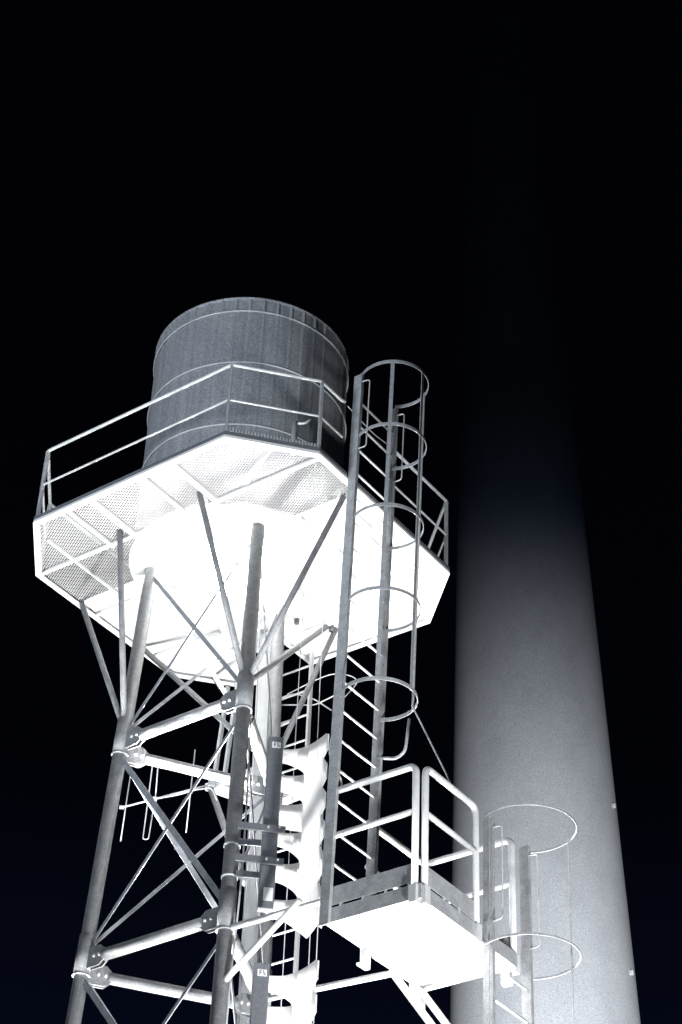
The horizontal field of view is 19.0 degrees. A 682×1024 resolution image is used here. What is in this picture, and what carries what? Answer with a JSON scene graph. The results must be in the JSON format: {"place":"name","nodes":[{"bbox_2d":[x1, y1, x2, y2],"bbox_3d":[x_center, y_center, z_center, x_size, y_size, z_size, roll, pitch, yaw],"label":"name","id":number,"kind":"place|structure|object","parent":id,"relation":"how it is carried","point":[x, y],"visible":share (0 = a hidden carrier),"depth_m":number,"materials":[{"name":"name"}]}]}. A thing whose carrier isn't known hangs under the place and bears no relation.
{"place":"outdoors","nodes":[
{"label":"outdoors","id":0,"kind":"place"},
{"bbox_2d":[0,0,681,1023],"label":"sky","id":1,"kind":"structure","parent":0,"point":[160,160],"materials":[{"name":"black"}]},
{"bbox_3d":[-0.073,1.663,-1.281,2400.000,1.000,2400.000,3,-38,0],"label":"ground","id":2,"kind":"structure","parent":0,"visible":0},
{"bbox_2d":[65,491,346,1023],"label":"lattice tower","id":3,"kind":"structure","parent":2,"relation":"on","point":[90,971],"depth_m":23.30,"materials":[{"name":"metal"}]},
{"bbox_2d":[119,750,216,840],"bbox_3d":[-2.193,3.617,26.043,1.237,1.370,0.060,3,-38,0],"label":"yagi antenna","id":4,"kind":"object","parent":3,"relation":"attached to","point":[211,783],"visible":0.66,"depth_m":26.02,"materials":[{"name":"metal"}]},
{"bbox_2d":[33,363,449,686],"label":"walkway deck","id":5,"kind":"structure","parent":3,"relation":"on","point":[172,547],"depth_m":25.05,"materials":[{"name":"grey metal"}]},
{"bbox_2d":[134,297,348,539],"bbox_3d":[-1.249,-0.728,26.400,2.614,3.550,2.614,3,-38,0],"label":"water tank","id":6,"kind":"object","parent":5,"relation":"on","point":[199,341],"visible":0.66,"depth_m":25.75,"materials":[{"name":"wood"},{"name":"bright galvanised steel"}]},
{"bbox_2d":[243,418,310,486],"bbox_3d":[-0.864,-0.646,23.990,0.305,0.549,1.269,27,-44,-29],"label":"drain valve","id":7,"kind":"object","parent":5,"relation":"on","point":[295,423],"visible":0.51,"depth_m":23.76,"materials":[{"name":"metal"}]},
{"bbox_2d":[308,603,323,964],"bbox_3d":[-0.365,4.883,22.016,0.012,10.301,1.147,4,-38,-2],"label":"cable","id":8,"kind":"object","parent":5,"relation":"hanging from","point":[318,727],"visible":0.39,"depth_m":24.51,"materials":[{"name":"metal"}]},
{"bbox_2d":[226,559,262,1023],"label":"pipe","id":9,"kind":"object","parent":3,"relation":"hanging from","point":[244,837],"visible":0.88,"depth_m":22.06,"materials":[{"name":"metal"}]},
{"bbox_2d":[238,610,259,1023],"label":"cable","id":10,"kind":"object","parent":3,"relation":"hanging from","point":[249,830],"visible":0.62,"depth_m":23.70,"materials":[{"name":"grey plastic"}]},
{"bbox_2d":[205,682,298,886],"bbox_3d":[-0.789,3.509,25.943,1.233,3.486,2.360,18,-40,-19],"label":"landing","id":11,"kind":"object","parent":3,"relation":"attached to","point":[221,789],"visible":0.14,"depth_m":26.70,"materials":[{"name":"metal"}]},
{"bbox_2d":[221,733,328,937],"bbox_3d":[-0.737,3.387,21.658,1.127,2.402,0.402,-8,-39,13],"label":"panel antenna","id":12,"kind":"object","parent":3,"relation":"attached to","point":[305,819],"visible":0.95,"depth_m":21.70,"materials":[{"name":"grey plastic"}]},
{"bbox_2d":[249,960,318,1023],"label":"panel antenna","id":13,"kind":"object","parent":3,"relation":"attached to","point":[297,991],"visible":1,"depth_m":20.57,"materials":[{"name":"grey plastic"}]},
{"bbox_2d":[281,578,304,1006],"bbox_3d":[-0.581,4.311,21.778,0.031,8.900,0.010,3,-38,0],"label":"cable","id":14,"kind":"object","parent":3,"relation":"hanging from","point":[293,768],"visible":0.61,"depth_m":23.25,"materials":[{"name":"metal"}]},
{"bbox_2d":[313,813,322,1023],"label":"cable","id":15,"kind":"object","parent":3,"relation":"hanging from","point":[317,929],"visible":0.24,"depth_m":21.61,"materials":[{"name":"metal"}]},
{"bbox_2d":[287,673,356,696],"bbox_3d":[-0.161,2.233,24.221,0.412,2.612,4.038,8,-38,-8],"label":"cable","id":16,"kind":"object","parent":3,"relation":"hanging from","point":[325,676],"visible":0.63,"depth_m":25.14,"materials":[{"name":"metal"}]},
{"bbox_2d":[224,764,519,1023],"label":"landing platform","id":17,"kind":"structure","parent":3,"relation":"attached to","point":[422,938],"depth_m":20.50,"materials":[{"name":"metal"}]},
{"bbox_2d":[318,360,428,954],"bbox_3d":[0.509,1.299,22.512,0.750,7.404,1.032,-22,-44,28],"label":"caged ladder","id":18,"kind":"object","parent":17,"relation":"attached to","point":[380,678],"visible":0.99,"depth_m":22.55,"materials":[{"name":"metal"}]},
{"bbox_2d":[329,738,342,785],"bbox_3d":[-0.063,2.437,21.609,0.174,1.508,0.112,25,-43,-26],"label":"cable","id":19,"kind":"object","parent":18,"relation":"attached to","point":[329,756],"visible":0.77,"depth_m":21.49,"materials":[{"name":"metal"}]},
{"bbox_2d":[411,705,450,782],"bbox_3d":[0.965,2.473,21.534,0.536,1.187,0.018,-20,-43,27],"label":"cable","id":20,"kind":"object","parent":18,"relation":"attached to","point":[430,742],"visible":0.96,"depth_m":21.59,"materials":[{"name":"metal"}]},
{"bbox_2d":[237,632,270,1023],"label":"riser pipe","id":21,"kind":"object","parent":2,"relation":"on","point":[251,936],"visible":0.32,"depth_m":24.41,"materials":[{"name":"white metal"}]},
{"bbox_2d":[271,649,333,1005],"bbox_3d":[-0.652,8.002,22.228,0.821,17.600,0.525,10,-38,-10],"label":"ladder","id":22,"kind":"object","parent":2,"relation":"on","point":[309,704],"visible":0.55,"depth_m":26.04,"materials":[{"name":"metal"}]},
{"bbox_2d":[483,803,580,1023],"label":"caged ladder","id":23,"kind":"object","parent":2,"relation":"on","point":[490,1000],"visible":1,"depth_m":20.78,"materials":[{"name":"metal"}]},
{"bbox_2d":[448,12,640,1023],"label":"chimney","id":24,"kind":"object","parent":2,"relation":"on","point":[529,719],"visible":0.94,"depth_m":71.14,"materials":[{"name":"concrete"}]}
]}

